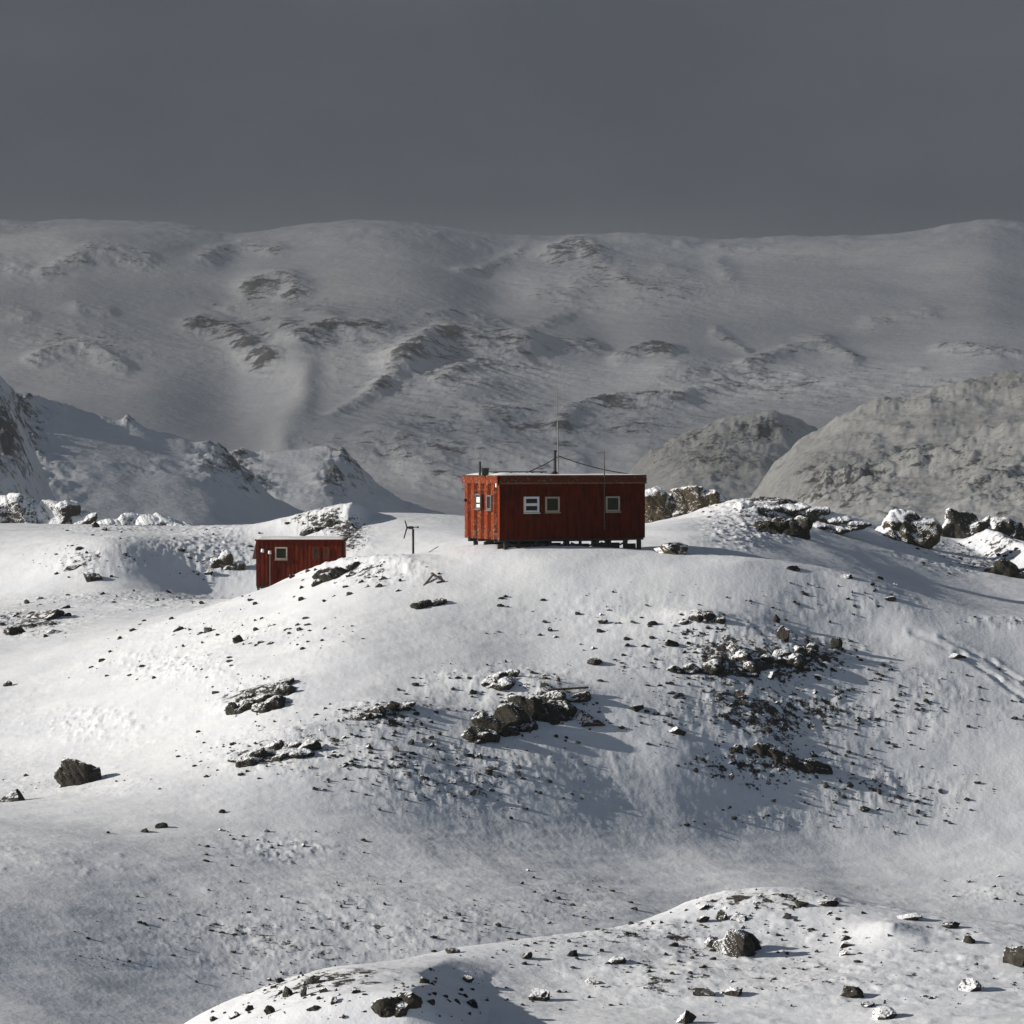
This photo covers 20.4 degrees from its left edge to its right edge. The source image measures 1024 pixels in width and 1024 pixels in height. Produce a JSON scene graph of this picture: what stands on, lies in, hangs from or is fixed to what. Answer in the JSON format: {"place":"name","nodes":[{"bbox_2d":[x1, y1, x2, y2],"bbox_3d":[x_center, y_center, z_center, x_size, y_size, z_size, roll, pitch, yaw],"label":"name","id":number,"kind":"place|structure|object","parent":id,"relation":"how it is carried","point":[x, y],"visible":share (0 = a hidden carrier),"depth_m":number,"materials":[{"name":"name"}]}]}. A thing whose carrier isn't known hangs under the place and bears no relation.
{"place":"outdoors","nodes":[
{"label":"outdoors","id":0,"kind":"place"},
{"bbox_2d":[0,496,1023,1023],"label":"snow ground","id":1,"kind":"structure","parent":0,"point":[72,874],"depth_m":99.61,"materials":[{"name":"snow"}]},
{"bbox_2d":[3,680,11,686],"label":"boulder","id":2,"kind":"object","parent":1,"relation":"on","point":[7,683],"visible":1,"depth_m":120.68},
{"bbox_2d":[0,789,24,801],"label":"boulder","id":3,"kind":"object","parent":1,"relation":"on","point":[14,795],"visible":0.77,"depth_m":94.91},
{"bbox_2d":[3,625,25,634],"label":"boulder","id":4,"kind":"object","parent":1,"relation":"on","point":[13,630],"visible":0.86,"depth_m":135.44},
{"bbox_2d":[26,609,64,619],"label":"boulder","id":5,"kind":"object","parent":1,"relation":"on","point":[52,614],"visible":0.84,"depth_m":141.39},
{"bbox_2d":[0,493,97,524],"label":"rock outcrop","id":6,"kind":"object","parent":1,"relation":"on","point":[18,508],"visible":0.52,"depth_m":215.93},
{"bbox_2d":[47,629,61,633],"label":"boulder","id":7,"kind":"object","parent":1,"relation":"on","point":[52,631],"visible":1,"depth_m":133.62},
{"bbox_2d":[63,565,78,571],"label":"boulder","id":8,"kind":"object","parent":1,"relation":"on","point":[70,567],"visible":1,"depth_m":169.58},
{"bbox_2d":[54,757,101,787],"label":"boulder","id":9,"kind":"object","parent":1,"relation":"on","point":[71,772],"visible":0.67,"depth_m":97.74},
{"bbox_2d":[83,571,102,581],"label":"boulder","id":10,"kind":"object","parent":1,"relation":"on","point":[90,576],"visible":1,"depth_m":167.25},
{"bbox_2d":[91,521,99,527],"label":"boulder","id":11,"kind":"object","parent":1,"relation":"on","point":[94,524],"visible":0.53,"depth_m":195.12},
{"bbox_2d":[97,512,192,525],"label":"rock outcrop","id":12,"kind":"object","parent":1,"relation":"on","point":[156,518],"visible":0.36,"depth_m":206.12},
{"bbox_2d":[155,822,167,828],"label":"stone","id":13,"kind":"object","parent":1,"relation":"on","point":[161,825],"visible":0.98,"depth_m":87.29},
{"bbox_2d":[204,626,212,632],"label":"boulder","id":14,"kind":"object","parent":1,"relation":"on","point":[207,629],"visible":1,"depth_m":119.09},
{"bbox_2d":[204,569,212,574],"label":"boulder","id":15,"kind":"object","parent":1,"relation":"on","point":[209,572],"visible":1,"depth_m":173.27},
{"bbox_2d":[210,550,245,570],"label":"rock outcrop","id":16,"kind":"object","parent":1,"relation":"on","point":[224,560],"visible":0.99,"depth_m":174.27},
{"bbox_2d":[228,1011,239,1019],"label":"boulder","id":17,"kind":"object","parent":1,"relation":"on","point":[234,1014],"visible":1,"depth_m":38.66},
{"bbox_2d":[232,635,242,643],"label":"boulder","id":18,"kind":"object","parent":1,"relation":"on","point":[237,638],"visible":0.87,"depth_m":113.21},
{"bbox_2d":[245,1005,253,1011],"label":"boulder","id":19,"kind":"object","parent":1,"relation":"on","point":[249,1008],"visible":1,"depth_m":38.61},
{"bbox_2d":[225,677,295,714],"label":"rock outcrop","id":20,"kind":"object","parent":1,"relation":"on","point":[262,703],"visible":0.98,"depth_m":102.65,"materials":[{"name":"stone"}]},
{"bbox_2d":[264,1005,274,1014],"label":"boulder","id":21,"kind":"object","parent":1,"relation":"on","point":[268,1009],"visible":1,"depth_m":37.90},
{"bbox_2d":[227,739,321,767],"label":"rock outcrop","id":22,"kind":"object","parent":1,"relation":"on","point":[300,750],"visible":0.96,"depth_m":95.19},
{"bbox_2d":[275,977,284,982],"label":"boulder","id":23,"kind":"object","parent":1,"relation":"on","point":[278,979],"visible":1,"depth_m":40.16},
{"bbox_2d":[282,986,292,997],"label":"boulder","id":24,"kind":"object","parent":1,"relation":"on","point":[287,992],"visible":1,"depth_m":38.71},
{"bbox_2d":[252,536,347,589],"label":"red cabin","id":25,"kind":"object","parent":1,"relation":"on","point":[279,558],"visible":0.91,"depth_m":158.07,"materials":[{"name":"paint"}]},
{"bbox_2d":[275,547,286,558],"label":"window","id":26,"kind":"structure","parent":25,"relation":"in","point":[281,552],"depth_m":158.06,"materials":[{"name":"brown wood"}]},
{"bbox_2d":[311,547,319,560],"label":"window","id":27,"kind":"structure","parent":25,"relation":"in","point":[315,550],"depth_m":158.02,"materials":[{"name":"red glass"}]},
{"bbox_2d":[322,547,329,560],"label":"window","id":28,"kind":"structure","parent":25,"relation":"in","point":[326,550],"depth_m":158.02,"materials":[{"name":"red glass"}]},
{"bbox_2d":[300,985,306,996],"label":"boulder","id":29,"kind":"object","parent":1,"relation":"on","point":[303,991],"visible":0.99,"depth_m":38.40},
{"bbox_2d":[306,1005,319,1010],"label":"boulder","id":30,"kind":"object","parent":1,"relation":"on","point":[313,1008],"visible":1,"depth_m":37.50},
{"bbox_2d":[307,975,320,983],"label":"boulder","id":31,"kind":"object","parent":1,"relation":"on","point":[313,979],"visible":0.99,"depth_m":39.24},
{"bbox_2d":[299,519,336,535],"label":"rock outcrop","id":32,"kind":"object","parent":1,"relation":"on","point":[306,530],"visible":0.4,"depth_m":182.02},
{"bbox_2d":[319,987,327,992],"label":"boulder","id":33,"kind":"object","parent":1,"relation":"on","point":[322,990],"visible":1,"depth_m":38.31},
{"bbox_2d":[311,561,359,586],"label":"rock outcrop","id":34,"kind":"object","parent":1,"relation":"on","point":[320,576],"visible":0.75,"depth_m":119.98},
{"bbox_2d":[351,988,360,993],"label":"boulder","id":35,"kind":"object","parent":1,"relation":"on","point":[355,990],"visible":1,"depth_m":37.72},
{"bbox_2d":[359,701,415,719],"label":"rock outcrop","id":36,"kind":"object","parent":1,"relation":"on","point":[390,708],"visible":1,"depth_m":99.38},
{"bbox_2d":[372,992,422,1017],"bbox_3d":[-1.513,6.499,37.424,0.683,0.381,0.351,0,1,0],"label":"rock outcrop","id":37,"kind":"object","parent":1,"relation":"on","point":[384,1007],"visible":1,"depth_m":37.31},
{"bbox_2d":[394,1001,408,1017],"bbox_3d":[-1.455,6.555,37.365,0.218,0.268,0.295,1,1,25],"label":"boulder","id":38,"kind":"object","parent":1,"relation":"on","point":[401,1008],"visible":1,"depth_m":37.26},
{"bbox_2d":[403,520,418,553],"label":"wind turbine","id":39,"kind":"object","parent":1,"relation":"on","point":[410,527],"visible":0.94,"depth_m":128.00,"materials":[{"name":"metal"}]},
{"bbox_2d":[419,976,429,983],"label":"boulder","id":40,"kind":"object","parent":1,"relation":"on","point":[423,979],"visible":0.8,"depth_m":38.80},
{"bbox_2d":[410,598,446,609],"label":"rock outcrop","id":41,"kind":"object","parent":1,"relation":"on","point":[421,604],"visible":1,"depth_m":112.77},
{"bbox_2d":[447,779,456,783],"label":"stone","id":42,"kind":"object","parent":1,"relation":"on","point":[452,781],"visible":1,"depth_m":94.93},
{"bbox_2d":[445,948,459,953],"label":"boulder","id":43,"kind":"object","parent":1,"relation":"on","point":[451,950],"visible":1,"depth_m":42.75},
{"bbox_2d":[462,975,473,982],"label":"boulder","id":44,"kind":"object","parent":1,"relation":"on","point":[468,978],"visible":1,"depth_m":40.84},
{"bbox_2d":[466,999,477,1008],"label":"boulder","id":45,"kind":"object","parent":1,"relation":"on","point":[472,1003],"visible":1,"depth_m":39.25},
{"bbox_2d":[469,689,477,694],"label":"stone","id":46,"kind":"object","parent":1,"relation":"on","point":[472,692],"visible":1,"depth_m":103.02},
{"bbox_2d":[480,669,519,690],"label":"rock outcrop","id":47,"kind":"object","parent":1,"relation":"on","point":[504,680],"visible":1,"depth_m":103.71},
{"bbox_2d":[0,496,1023,1020],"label":"gravel","id":48,"kind":"structure","parent":1,"relation":"on","point":[676,696],"depth_m":101.84,"materials":[{"name":"stone"}]},
{"bbox_2d":[461,690,590,743],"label":"rock outcrop","id":49,"kind":"object","parent":1,"relation":"on","point":[515,715],"visible":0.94,"depth_m":101.08,"materials":[{"name":"stone"}]},
{"bbox_2d":[547,686,588,690],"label":"beam","id":50,"kind":"structure","parent":49,"relation":"on","point":[585,687],"depth_m":103.72,"materials":[{"name":"grey wood"}]},
{"bbox_2d":[521,952,532,958],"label":"boulder","id":51,"kind":"object","parent":1,"relation":"on","point":[528,955],"visible":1,"depth_m":42.53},
{"bbox_2d":[528,988,549,1001],"bbox_3d":[0.389,6.954,40.590,0.284,0.274,0.282,0,1,15],"label":"boulder","id":52,"kind":"object","parent":1,"relation":"on","point":[539,994],"visible":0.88,"depth_m":40.54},
{"bbox_2d":[462,384,646,549],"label":"red hut","id":53,"kind":"object","parent":1,"relation":"on","point":[505,510],"visible":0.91,"depth_m":119.49,"materials":[{"name":"paint"}]},
{"bbox_2d":[474,494,481,509],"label":"window","id":54,"kind":"structure","parent":53,"relation":"in","point":[478,497],"depth_m":119.60,"materials":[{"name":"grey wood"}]},
{"bbox_2d":[485,495,491,510],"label":"window","id":55,"kind":"structure","parent":53,"relation":"in","point":[488,497],"depth_m":118.61,"materials":[{"name":"grey metal"}]},
{"bbox_2d":[523,497,539,513],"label":"window","id":56,"kind":"structure","parent":53,"relation":"in","point":[531,504],"depth_m":118.58,"materials":[{"name":"white paint"}]},
{"bbox_2d":[545,497,560,512],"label":"window","id":57,"kind":"structure","parent":53,"relation":"in","point":[552,504],"depth_m":118.99,"materials":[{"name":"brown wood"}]},
{"bbox_2d":[605,496,620,512],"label":"window","id":58,"kind":"structure","parent":53,"relation":"in","point":[612,503],"depth_m":120.18,"materials":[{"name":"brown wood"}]},
{"bbox_2d":[567,950,577,956],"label":"boulder","id":59,"kind":"object","parent":1,"relation":"on","point":[573,953],"visible":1,"depth_m":42.88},
{"bbox_2d":[576,710,604,726],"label":"boulder","id":60,"kind":"object","parent":1,"relation":"on","point":[585,719],"visible":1,"depth_m":102.32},
{"bbox_2d":[585,978,599,984],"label":"boulder","id":61,"kind":"object","parent":1,"relation":"on","point":[591,981],"visible":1,"depth_m":41.63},
{"bbox_2d":[586,657,602,664],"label":"boulder","id":62,"kind":"object","parent":1,"relation":"on","point":[593,661],"visible":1,"depth_m":107.31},
{"bbox_2d":[608,956,625,963],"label":"boulder","id":63,"kind":"object","parent":1,"relation":"on","point":[617,960],"visible":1,"depth_m":42.70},
{"bbox_2d":[629,705,643,711],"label":"boulder","id":64,"kind":"object","parent":1,"relation":"on","point":[635,708],"visible":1,"depth_m":103.66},
{"bbox_2d":[647,621,657,625],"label":"boulder","id":65,"kind":"object","parent":1,"relation":"on","point":[651,623],"visible":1,"depth_m":111.40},
{"bbox_2d":[653,542,687,554],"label":"boulder","id":66,"kind":"object","parent":1,"relation":"on","point":[676,548],"visible":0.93,"depth_m":118.14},
{"bbox_2d":[664,639,678,646],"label":"boulder","id":67,"kind":"object","parent":1,"relation":"on","point":[669,642],"visible":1,"depth_m":109.78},
{"bbox_2d":[669,726,685,735],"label":"boulder","id":68,"kind":"object","parent":1,"relation":"on","point":[676,730],"visible":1,"depth_m":102.82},
{"bbox_2d":[676,1010,695,1023],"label":"boulder","id":69,"kind":"object","parent":1,"relation":"on","point":[686,1017],"visible":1,"depth_m":39.33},
{"bbox_2d":[645,485,731,522],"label":"rock outcrop","id":70,"kind":"object","parent":1,"relation":"on","point":[661,503],"visible":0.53,"depth_m":150.37,"materials":[{"name":"stone"}]},
{"bbox_2d":[666,655,724,674],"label":"rock outcrop","id":71,"kind":"object","parent":1,"relation":"on","point":[714,666],"visible":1,"depth_m":107.73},
{"bbox_2d":[678,612,725,624],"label":"rock outcrop","id":72,"kind":"object","parent":1,"relation":"on","point":[708,617],"visible":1,"depth_m":111.54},
{"bbox_2d":[696,916,709,922],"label":"boulder","id":73,"kind":"object","parent":1,"relation":"on","point":[702,919],"visible":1,"depth_m":45.58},
{"bbox_2d":[692,988,715,995],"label":"boulder","id":74,"kind":"object","parent":1,"relation":"on","point":[702,992],"visible":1,"depth_m":41.02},
{"bbox_2d":[698,904,709,909],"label":"stone","id":75,"kind":"object","parent":1,"relation":"on","point":[705,906],"visible":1,"depth_m":46.23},
{"bbox_2d":[704,935,718,947],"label":"boulder","id":76,"kind":"object","parent":1,"relation":"on","point":[709,941],"visible":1,"depth_m":44.28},
{"bbox_2d":[715,910,727,920],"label":"boulder","id":77,"kind":"object","parent":1,"relation":"on","point":[721,915],"visible":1,"depth_m":45.70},
{"bbox_2d":[724,986,742,996],"bbox_3d":[3.214,6.953,41.100,0.226,0.188,0.228,1,1,29],"label":"boulder","id":78,"kind":"object","parent":1,"relation":"on","point":[733,991],"visible":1,"depth_m":41.03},
{"bbox_2d":[712,928,761,956],"bbox_3d":[3.525,6.741,44.163,0.742,0.635,0.860,1,1,31],"label":"boulder","id":79,"kind":"object","parent":1,"relation":"on","point":[737,942],"visible":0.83,"depth_m":43.82,"materials":[{"name":"stone"}]},
{"bbox_2d":[733,744,742,752],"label":"boulder","id":80,"kind":"object","parent":1,"relation":"on","point":[738,747],"visible":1,"depth_m":103.26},
{"bbox_2d":[729,915,747,921],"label":"boulder","id":81,"kind":"object","parent":1,"relation":"on","point":[741,918],"visible":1,"depth_m":45.64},
{"bbox_2d":[734,690,746,698],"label":"boulder","id":82,"kind":"object","parent":1,"relation":"on","point":[740,694],"visible":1,"depth_m":106.67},
{"bbox_2d":[726,642,760,677],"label":"rock outcrop","id":83,"kind":"object","parent":1,"relation":"on","point":[750,666],"visible":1,"depth_m":108.96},
{"bbox_2d":[761,670,775,679],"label":"boulder","id":84,"kind":"object","parent":1,"relation":"on","point":[769,674],"visible":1,"depth_m":108.76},
{"bbox_2d":[764,727,772,732],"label":"stone","id":85,"kind":"object","parent":1,"relation":"on","point":[768,729],"visible":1,"depth_m":105.04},
{"bbox_2d":[773,614,780,622],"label":"boulder","id":86,"kind":"object","parent":1,"relation":"on","point":[776,618],"visible":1,"depth_m":113.45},
{"bbox_2d":[776,625,789,641],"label":"boulder","id":87,"kind":"object","parent":1,"relation":"on","point":[783,632],"visible":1,"depth_m":111.44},
{"bbox_2d":[754,515,812,539],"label":"rock outcrop","id":88,"kind":"object","parent":1,"relation":"on","point":[799,526],"visible":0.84,"depth_m":136.85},
{"bbox_2d":[782,912,791,918],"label":"stone","id":89,"kind":"object","parent":1,"relation":"on","point":[786,915],"visible":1,"depth_m":45.68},
{"bbox_2d":[759,643,818,668],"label":"rock outcrop","id":90,"kind":"object","parent":1,"relation":"on","point":[797,660],"visible":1,"depth_m":110.10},
{"bbox_2d":[752,742,832,774],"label":"rock outcrop","id":91,"kind":"object","parent":1,"relation":"on","point":[808,765],"visible":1,"depth_m":103.46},
{"bbox_2d":[786,565,800,571],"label":"boulder","id":92,"kind":"object","parent":1,"relation":"on","point":[795,568],"visible":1,"depth_m":117.33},
{"bbox_2d":[795,900,808,906],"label":"boulder","id":93,"kind":"object","parent":1,"relation":"on","point":[798,903],"visible":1,"depth_m":46.17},
{"bbox_2d":[733,500,871,534],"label":"rock outcrop","id":94,"kind":"object","parent":1,"relation":"on","point":[825,518],"visible":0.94,"depth_m":145.53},
{"bbox_2d":[817,898,838,905],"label":"boulder","id":95,"kind":"object","parent":1,"relation":"on","point":[824,902],"visible":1,"depth_m":46.24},
{"bbox_2d":[830,637,845,652],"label":"rock outcrop","id":96,"kind":"object","parent":1,"relation":"on","point":[836,642],"visible":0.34,"depth_m":112.51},
{"bbox_2d":[838,950,850,955],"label":"boulder","id":97,"kind":"object","parent":1,"relation":"on","point":[843,952],"visible":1,"depth_m":43.66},
{"bbox_2d":[840,935,849,940],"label":"boulder","id":98,"kind":"object","parent":1,"relation":"on","point":[844,937],"visible":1,"depth_m":44.65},
{"bbox_2d":[840,942,852,948],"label":"boulder","id":99,"kind":"object","parent":1,"relation":"on","point":[844,944],"visible":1,"depth_m":44.27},
{"bbox_2d":[841,574,852,578],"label":"boulder","id":100,"kind":"object","parent":1,"relation":"on","point":[847,576],"visible":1,"depth_m":117.77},
{"bbox_2d":[840,985,863,997],"bbox_3d":[4.880,6.949,40.926,0.337,0.267,0.286,-1,1,-27],"label":"boulder","id":101,"kind":"object","parent":1,"relation":"on","point":[849,991],"visible":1,"depth_m":40.88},
{"bbox_2d":[859,805,869,811],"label":"stone","id":102,"kind":"object","parent":1,"relation":"on","point":[862,808],"visible":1,"depth_m":102.46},
{"bbox_2d":[861,1001,874,1007],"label":"boulder","id":103,"kind":"object","parent":1,"relation":"on","point":[867,1004],"visible":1,"depth_m":40.18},
{"bbox_2d":[872,1006,896,1019],"bbox_3d":[5.138,6.997,39.501,0.270,0.258,0.365,-1,1,-32],"label":"boulder","id":104,"kind":"object","parent":1,"relation":"on","point":[883,1013],"visible":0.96,"depth_m":39.42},
{"bbox_2d":[883,596,895,600],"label":"boulder","id":105,"kind":"object","parent":1,"relation":"on","point":[891,598],"visible":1,"depth_m":116.86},
{"bbox_2d":[875,509,942,548],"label":"boulder","id":106,"kind":"object","parent":1,"relation":"on","point":[909,527],"visible":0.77,"depth_m":151.33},
{"bbox_2d":[897,913,922,919],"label":"boulder","id":107,"kind":"object","parent":1,"relation":"on","point":[913,916],"visible":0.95,"depth_m":45.64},
{"bbox_2d":[941,921,959,928],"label":"boulder","id":108,"kind":"object","parent":1,"relation":"on","point":[951,925],"visible":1,"depth_m":45.19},
{"bbox_2d":[949,653,965,658],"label":"boulder","id":109,"kind":"object","parent":1,"relation":"on","point":[956,655],"visible":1,"depth_m":113.97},
{"bbox_2d":[962,935,974,943],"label":"boulder","id":110,"kind":"object","parent":1,"relation":"on","point":[968,939],"visible":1,"depth_m":44.16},
{"bbox_2d":[957,977,981,991],"bbox_3d":[6.599,6.886,41.242,0.415,0.269,0.352,0,1,12],"label":"boulder","id":111,"kind":"object","parent":1,"relation":"on","point":[966,984],"visible":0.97,"depth_m":41.15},
{"bbox_2d":[941,507,1023,540],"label":"rock outcrop","id":112,"kind":"object","parent":1,"relation":"on","point":[962,525],"visible":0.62,"depth_m":161.70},
{"bbox_2d":[983,558,1023,578],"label":"rock outcrop","id":113,"kind":"object","parent":1,"relation":"on","point":[1004,567],"visible":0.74,"depth_m":146.34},
{"bbox_2d":[1003,946,1023,967],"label":"boulder","id":114,"kind":"object","parent":1,"relation":"on","point":[1014,956],"visible":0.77,"depth_m":43.06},
{"bbox_2d":[0,218,1023,515],"bbox_3d":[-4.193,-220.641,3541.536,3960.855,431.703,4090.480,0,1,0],"label":"mountain range","id":115,"kind":"structure","parent":0,"point":[426,366],"depth_m":3068.93,"materials":[{"name":"snow"}]},
{"bbox_2d":[0,370,1023,525],"bbox_3d":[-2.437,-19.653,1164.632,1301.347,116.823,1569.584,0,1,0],"label":"hills","id":116,"kind":"structure","parent":0,"point":[936,452],"depth_m":789.60,"materials":[{"name":"snow"}]},
{"bbox_2d":[0,0,1023,238],"label":"sky","id":117,"kind":"structure","parent":0,"point":[712,119],"materials":[{"name":"grey"}]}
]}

